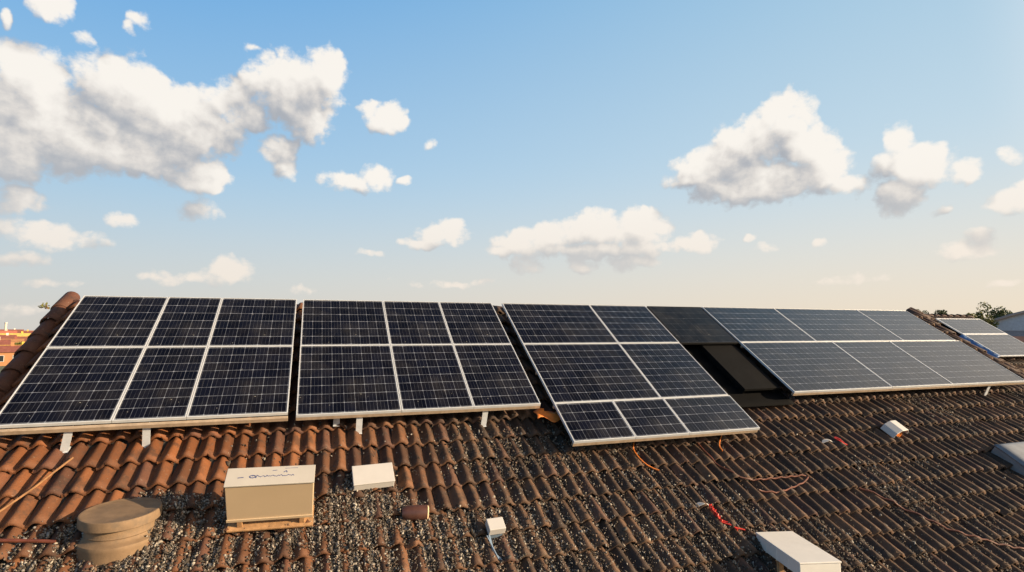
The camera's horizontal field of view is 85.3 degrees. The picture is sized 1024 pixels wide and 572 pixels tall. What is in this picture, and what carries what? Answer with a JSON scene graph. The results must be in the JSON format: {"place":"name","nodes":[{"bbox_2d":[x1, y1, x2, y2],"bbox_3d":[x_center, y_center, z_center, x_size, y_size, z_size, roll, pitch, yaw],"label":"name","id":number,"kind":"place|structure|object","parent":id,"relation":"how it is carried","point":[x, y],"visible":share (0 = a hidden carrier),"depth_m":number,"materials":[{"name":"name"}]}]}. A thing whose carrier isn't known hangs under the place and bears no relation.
{"place":"outdoors","nodes":[
{"label":"outdoors","id":0,"kind":"place"},
{"bbox_2d":[0,337,10,344],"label":"town house","id":1,"kind":"structure","parent":0,"point":[5,342],"depth_m":149.79,"materials":[{"name":"paint"}]},
{"bbox_2d":[0,333,16,338],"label":"town house","id":2,"kind":"structure","parent":0,"point":[4,336],"depth_m":213.46,"materials":[{"name":"paint"}]},
{"bbox_2d":[0,329,16,332],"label":"town house","id":3,"kind":"structure","parent":0,"point":[6,331],"depth_m":294.81,"materials":[{"name":"paint"}]},
{"bbox_2d":[0,342,20,365],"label":"town house","id":4,"kind":"structure","parent":0,"point":[7,352],"depth_m":137.83,"materials":[{"name":"paint"}]},
{"bbox_2d":[0,336,23,342],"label":"town house","id":5,"kind":"structure","parent":0,"point":[15,340],"depth_m":181.29,"materials":[{"name":"paint"}]},
{"bbox_2d":[0,328,23,330],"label":"town house","id":6,"kind":"structure","parent":0,"point":[14,329],"depth_m":385.78,"materials":[{"name":"paint"}]},
{"bbox_2d":[0,331,30,335],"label":"town house","id":7,"kind":"structure","parent":0,"point":[22,334],"depth_m":245.32,"materials":[{"name":"paint"}]},
{"bbox_2d":[5,334,29,341],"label":"town house","id":8,"kind":"structure","parent":0,"point":[23,337],"depth_m":193.20,"materials":[{"name":"paint"}]},
{"bbox_2d":[0,458,895,571],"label":"gravel","id":9,"kind":"structure","parent":0,"point":[147,562],"depth_m":6.52,"materials":[{"name":"grey gravel"}]},
{"bbox_2d":[0,539,56,543],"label":"bar","id":10,"kind":"object","parent":9,"relation":"on","point":[27,541],"visible":1,"depth_m":5.63,"materials":[{"name":"brown metal"}]},
{"bbox_2d":[0,0,1023,329],"label":"sky","id":11,"kind":"structure","parent":0,"point":[801,154],"materials":[{"name":"blue"}]},
{"label":"ground","id":12,"kind":"structure","parent":0,"visible":0},
{"bbox_2d":[0,291,1023,571],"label":"tiled house","id":13,"kind":"structure","parent":12,"relation":"on","point":[100,467],"depth_m":7.83,"materials":[{"name":"ceramic"}]},
{"bbox_2d":[0,457,73,511],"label":"cable","id":14,"kind":"object","parent":13,"relation":"on","point":[36,485],"visible":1,"depth_m":6.17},
{"bbox_2d":[38,302,49,308],"bbox_3d":[-7.524,0.314,8.939,0.170,0.123,0.142,2,-5,-20],"label":"weed","id":15,"kind":"object","parent":13,"relation":"on","point":[45,306],"visible":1,"depth_m":8.93,"materials":[{"name":"plant"}]},
{"bbox_2d":[75,497,161,568],"bbox_3d":[-4.217,2.632,5.983,0.780,0.467,0.780,2,-1,-20],"label":"roof vent","id":16,"kind":"object","parent":13,"relation":"on","point":[115,530],"visible":0.94,"depth_m":5.74,"materials":[{"name":"ceramic"}]},
{"bbox_2d":[0,416,287,452],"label":"mounting frame","id":17,"kind":"object","parent":13,"relation":"on","point":[68,431],"visible":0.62,"depth_m":6.87,"materials":[{"name":"metal"}]},
{"bbox_2d":[0,347,144,427],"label":"solar panel","id":18,"kind":"object","parent":17,"relation":"on","point":[72,386],"visible":1,"depth_m":7.15,"materials":[{"name":"black glass"}]},
{"bbox_2d":[46,295,167,347],"bbox_3d":[-6.116,0.535,8.519,1.182,0.042,1.449,2,28,-20],"label":"solar panel","id":19,"kind":"object","parent":17,"relation":"on","point":[110,321],"visible":1,"depth_m":8.45,"materials":[{"name":"black glass"}]},
{"bbox_2d":[112,346,206,422],"bbox_3d":[-4.751,1.297,7.595,0.799,0.043,1.574,2,28,-20],"label":"solar panel","id":20,"kind":"object","parent":17,"relation":"on","point":[161,386],"visible":1,"depth_m":7.48,"materials":[{"name":"black glass"}]},
{"bbox_2d":[146,297,221,347],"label":"solar panel","id":21,"kind":"object","parent":17,"relation":"on","point":[185,321],"visible":1,"depth_m":8.79,"materials":[{"name":"black glass"}]},
{"bbox_2d":[186,346,292,419],"bbox_3d":[-3.805,1.325,7.932,1.198,0.042,1.574,2,28,-20],"label":"solar panel","id":22,"kind":"object","parent":17,"relation":"on","point":[242,381],"visible":1,"depth_m":7.82,"materials":[{"name":"black glass"}]},
{"bbox_2d":[208,298,296,345],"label":"solar panel","id":23,"kind":"object","parent":17,"relation":"on","point":[252,322],"visible":1,"depth_m":9.13,"materials":[{"name":"black glass"}]},
{"bbox_2d":[223,465,315,532],"bbox_3d":[-2.700,2.382,6.234,0.908,0.675,0.295,3,28,-17],"label":"equipment box","id":24,"kind":"object","parent":13,"relation":"on","point":[264,498],"visible":1,"depth_m":6.14,"materials":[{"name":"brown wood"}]},
{"bbox_2d":[352,462,394,490],"bbox_3d":[-1.789,2.480,7.136,0.511,0.202,0.316,1,29,-21],"label":"junction box","id":25,"kind":"object","parent":13,"relation":"on","point":[370,476],"visible":0.99,"depth_m":7.06,"materials":[{"name":"white plastic"}]},
{"bbox_2d":[402,505,428,520],"bbox_3d":[-1.191,2.785,6.822,0.324,0.186,0.182,5,27,-14],"label":"pipe stub","id":26,"kind":"object","parent":13,"relation":"on","point":[414,512],"visible":0.99,"depth_m":6.76,"materials":[{"name":"brown ceramic"}]},
{"bbox_2d":[296,406,539,433],"bbox_3d":[-1.653,1.312,9.293,3.561,0.357,2.792,2,28,-20],"label":"mounting frame","id":27,"kind":"object","parent":13,"relation":"on","point":[359,420],"visible":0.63,"depth_m":7.98,"materials":[{"name":"metal"}]},
{"bbox_2d":[300,299,389,344],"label":"solar panel","id":28,"kind":"object","parent":27,"relation":"on","point":[343,322],"visible":1,"depth_m":9.60,"materials":[{"name":"black glass"}]},
{"bbox_2d":[296,345,401,417],"bbox_3d":[-2.471,1.377,8.380,1.406,0.042,1.630,2,29,-20],"label":"solar panel","id":29,"kind":"object","parent":27,"relation":"on","point":[336,380],"visible":1,"depth_m":8.27,"materials":[{"name":"black glass"}]},
{"bbox_2d":[383,301,451,345],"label":"solar panel","id":30,"kind":"object","parent":27,"relation":"on","point":[415,323],"visible":1,"depth_m":10.02,"materials":[{"name":"black glass"}]},
{"bbox_2d":[391,344,473,411],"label":"solar panel","id":31,"kind":"object","parent":27,"relation":"on","point":[429,377],"visible":1,"depth_m":8.69,"materials":[{"name":"black glass"}]},
{"bbox_2d":[439,302,510,343],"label":"solar panel","id":32,"kind":"object","parent":27,"relation":"on","point":[472,323],"visible":1,"depth_m":10.38,"materials":[{"name":"black glass"}]},
{"bbox_2d":[453,344,540,408],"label":"solar panel","id":33,"kind":"object","parent":27,"relation":"on","point":[495,375],"visible":1,"depth_m":9.06,"materials":[{"name":"black glass"}]},
{"bbox_2d":[485,517,505,559],"bbox_3d":[-0.173,3.049,6.673,0.237,0.180,0.492,1,29,-21],"label":"junction box","id":34,"kind":"object","parent":13,"relation":"attached to","point":[495,527],"visible":1,"depth_m":6.74,"materials":[{"name":"white plastic"}]},
{"bbox_2d":[533,408,559,422],"bbox_3d":[0.600,2.027,8.722,0.562,0.066,0.380,9,12,-21],"label":"plastic sheet","id":35,"kind":"object","parent":13,"relation":"on","point":[554,417],"visible":0.73,"depth_m":8.70,"materials":[{"name":"orange plastic"}]},
{"bbox_2d":[211,366,1023,571],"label":"litter","id":36,"kind":"object","parent":13,"relation":"on","point":[527,460],"visible":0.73,"depth_m":8.24,"materials":[{"name":"grey gravel"}]},
{"bbox_2d":[506,314,757,445],"bbox_3d":[1.944,1.592,10.179,3.380,0.308,3.613,2,28,-20],"label":"mounting frame","id":37,"kind":"object","parent":13,"relation":"on","point":[657,438],"visible":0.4,"depth_m":8.58,"materials":[{"name":"metal"}]},
{"bbox_2d":[502,303,617,344],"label":"solar panel","id":38,"kind":"object","parent":37,"relation":"on","point":[555,323],"visible":1,"depth_m":10.96,"materials":[{"name":"black glass"}]},
{"bbox_2d":[523,343,660,404],"bbox_3d":[1.357,1.490,9.743,1.970,0.042,1.630,2,28,-20],"label":"solar panel","id":39,"kind":"object","parent":37,"relation":"on","point":[581,372],"visible":1,"depth_m":9.66,"materials":[{"name":"black glass"}]},
{"bbox_2d":[554,401,635,443],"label":"solar panel","id":40,"kind":"object","parent":37,"relation":"on","point":[593,421],"visible":1,"depth_m":8.51,"materials":[{"name":"black glass"}]},
{"bbox_2d":[589,305,678,342],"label":"solar panel","id":41,"kind":"object","parent":37,"relation":"on","point":[631,324],"visible":1,"depth_m":11.54,"materials":[{"name":"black glass"}]},
{"bbox_2d":[613,398,689,438],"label":"solar panel","id":42,"kind":"object","parent":37,"relation":"on","point":[651,418],"visible":1,"depth_m":8.85,"materials":[{"name":"black glass"}]},
{"bbox_2d":[633,442,658,470],"bbox_3d":[2.001,2.591,8.543,0.226,0.045,0.696,2,28,-20],"label":"cable","id":43,"kind":"object","parent":42,"relation":"hanging from","point":[642,460],"visible":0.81,"depth_m":8.40,"materials":[{"name":"orange plastic"}]},
{"bbox_2d":[619,343,727,397],"bbox_3d":[2.948,1.536,10.310,1.398,0.043,1.630,2,28,-20],"label":"solar panel","id":44,"kind":"object","parent":37,"relation":"on","point":[672,370],"visible":1,"depth_m":10.23,"materials":[{"name":"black glass"}]},
{"bbox_2d":[663,395,759,434],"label":"solar panel","id":45,"kind":"object","parent":37,"relation":"on","point":[710,414],"visible":1,"depth_m":9.25,"materials":[{"name":"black glass"}]},
{"bbox_2d":[696,502,744,530],"bbox_3d":[2.889,3.199,7.735,0.508,0.081,0.534,2,28,-20],"label":"red cable","id":46,"kind":"object","parent":13,"relation":"on","point":[712,509],"visible":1,"depth_m":7.72,"materials":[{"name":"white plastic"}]},
{"bbox_2d":[682,344,794,407],"bbox_3d":[4.075,1.463,11.466,1.769,0.050,3.092,2,28,-20],"label":"black sheet","id":47,"kind":"object","parent":13,"relation":"on","point":[759,398],"visible":0.22,"depth_m":10.58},
{"bbox_2d":[700,344,779,393],"bbox_3d":[4.506,1.635,11.109,0.844,0.150,1.481,2,28,-20],"label":"black board","id":48,"kind":"object","parent":47,"relation":"on","point":[741,371],"visible":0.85,"depth_m":10.97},
{"bbox_2d":[697,442,805,480],"bbox_3d":[3.849,2.786,8.939,1.540,0.074,0.852,2,28,-20],"label":"cable","id":49,"kind":"object","parent":13,"relation":"on","point":[749,478],"visible":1,"depth_m":8.67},
{"bbox_2d":[758,476,808,493],"bbox_3d":[4.216,3.060,8.544,1.141,0.068,0.247,2,28,-20],"label":"cable","id":50,"kind":"object","parent":13,"relation":"on","point":[804,481],"visible":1,"depth_m":8.47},
{"bbox_2d":[755,531,841,571],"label":"ventilation duct","id":51,"kind":"object","parent":13,"relation":"on","point":[792,551],"visible":0.94,"depth_m":6.92,"materials":[{"name":"paint"}]},
{"bbox_2d":[822,437,847,444],"bbox_3d":[5.681,2.739,9.764,0.500,0.101,0.199,2,28,-20],"label":"broken vent cap","id":52,"kind":"object","parent":13,"relation":"on","point":[827,440],"visible":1,"depth_m":9.77,"materials":[{"name":"plastic"}]},
{"bbox_2d":[740,345,1023,395],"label":"mounting frame","id":53,"kind":"object","parent":13,"relation":"on","point":[895,389],"visible":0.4,"depth_m":11.45,"materials":[{"name":"metal"}]},
{"bbox_2d":[647,306,738,344],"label":"solar panel","id":54,"kind":"object","parent":53,"relation":"on","point":[690,325],"visible":1,"depth_m":12.02,"materials":[{"name":"black glass"}]},
{"bbox_2d":[701,307,816,342],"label":"solar panel","id":55,"kind":"object","parent":53,"relation":"on","point":[741,324],"visible":1,"depth_m":12.64,"materials":[{"name":"blue glass"}]},
{"bbox_2d":[740,341,891,392],"bbox_3d":[6.259,1.633,11.488,2.566,0.043,1.630,2,28,-20],"label":"solar panel","id":56,"kind":"object","parent":53,"relation":"on","point":[809,367],"visible":1,"depth_m":11.39,"materials":[{"name":"blue glass"}]},
{"bbox_2d":[774,308,903,341],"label":"solar panel","id":57,"kind":"object","parent":53,"relation":"on","point":[825,325],"visible":1,"depth_m":13.47,"materials":[{"name":"blue glass"}]},
{"bbox_2d":[833,341,952,388],"bbox_3d":[8.326,1.694,12.224,1.812,0.042,1.630,2,28,-20],"label":"solar panel","id":58,"kind":"object","parent":53,"relation":"on","point":[892,364],"visible":1,"depth_m":12.14,"materials":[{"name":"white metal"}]},
{"bbox_2d":[858,310,953,340],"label":"solar panel","id":59,"kind":"object","parent":53,"relation":"on","point":[904,325],"visible":1,"depth_m":14.24,"materials":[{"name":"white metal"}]},
{"bbox_2d":[890,340,1023,385],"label":"solar panel","id":60,"kind":"object","parent":53,"relation":"on","point":[956,362],"visible":1,"depth_m":12.86,"materials":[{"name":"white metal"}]},
{"bbox_2d":[880,420,908,437],"bbox_3d":[7.104,2.700,10.338,0.388,0.280,0.270,-1,30,-25],"label":"hooded vent","id":61,"kind":"object","parent":13,"relation":"on","point":[893,428],"visible":0.93,"depth_m":10.27,"materials":[{"name":"white plastic"}]},
{"bbox_2d":[859,487,1023,549],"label":"cable","id":62,"kind":"object","parent":13,"relation":"attached to","point":[964,534],"visible":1,"depth_m":8.39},
{"bbox_2d":[991,441,1023,475],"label":"roof hatch","id":63,"kind":"object","parent":13,"relation":"on","point":[1012,453],"visible":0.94,"depth_m":10.22,"materials":[{"name":"grey plastic"}]},
{"bbox_2d":[935,310,947,313],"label":"tree","id":64,"kind":"object","parent":12,"relation":"on","point":[940,312],"visible":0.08,"depth_m":71.08,"materials":[{"name":"green plant"}]},
{"bbox_2d":[910,307,1023,374],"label":"neighbour house","id":65,"kind":"structure","parent":12,"relation":"on","point":[1016,362],"depth_m":22.42,"materials":[{"name":"ceramic"}]},
{"bbox_2d":[967,302,999,327],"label":"tree","id":66,"kind":"object","parent":12,"relation":"on","point":[986,319],"visible":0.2,"depth_m":54.81,"materials":[{"name":"green plant"}]},
{"bbox_2d":[988,305,1011,318],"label":"tree","id":67,"kind":"object","parent":12,"relation":"on","point":[1001,312],"visible":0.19,"depth_m":72.27,"materials":[{"name":"green plant"}]},
{"bbox_2d":[992,311,1023,335],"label":"arched hall","id":68,"kind":"structure","parent":12,"relation":"on","point":[1012,324],"depth_m":54.82,"materials":[{"name":"metal"}]},
{"bbox_2d":[1012,336,1023,342],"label":"town house","id":69,"kind":"structure","parent":12,"relation":"on","point":[1020,338],"depth_m":41.01,"materials":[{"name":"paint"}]},
{"bbox_3d":[19.170,1.879,23.160,2.767,0.250,1.047,2,28,-20],"label":"mounting frame","id":70,"kind":"object","parent":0,"visible":0},
{"bbox_2d":[936,318,1006,333],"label":"solar panel","id":71,"kind":"object","parent":70,"relation":"on","point":[968,326],"visible":1,"depth_m":23.15,"materials":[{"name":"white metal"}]},
{"bbox_2d":[963,334,1023,356],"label":"solar panel","id":72,"kind":"object","parent":70,"relation":"on","point":[1003,345],"visible":1,"depth_m":22.04,"materials":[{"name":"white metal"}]},
{"bbox_2d":[959,334,999,357],"bbox_3d":[18.057,2.387,21.595,0.327,0.268,1.494,2,28,-20],"label":"blue tarpaulin","id":73,"kind":"object","parent":72,"relation":"hanging from","point":[973,342],"visible":0.46,"depth_m":21.59,"materials":[{"name":"blue plastic"}]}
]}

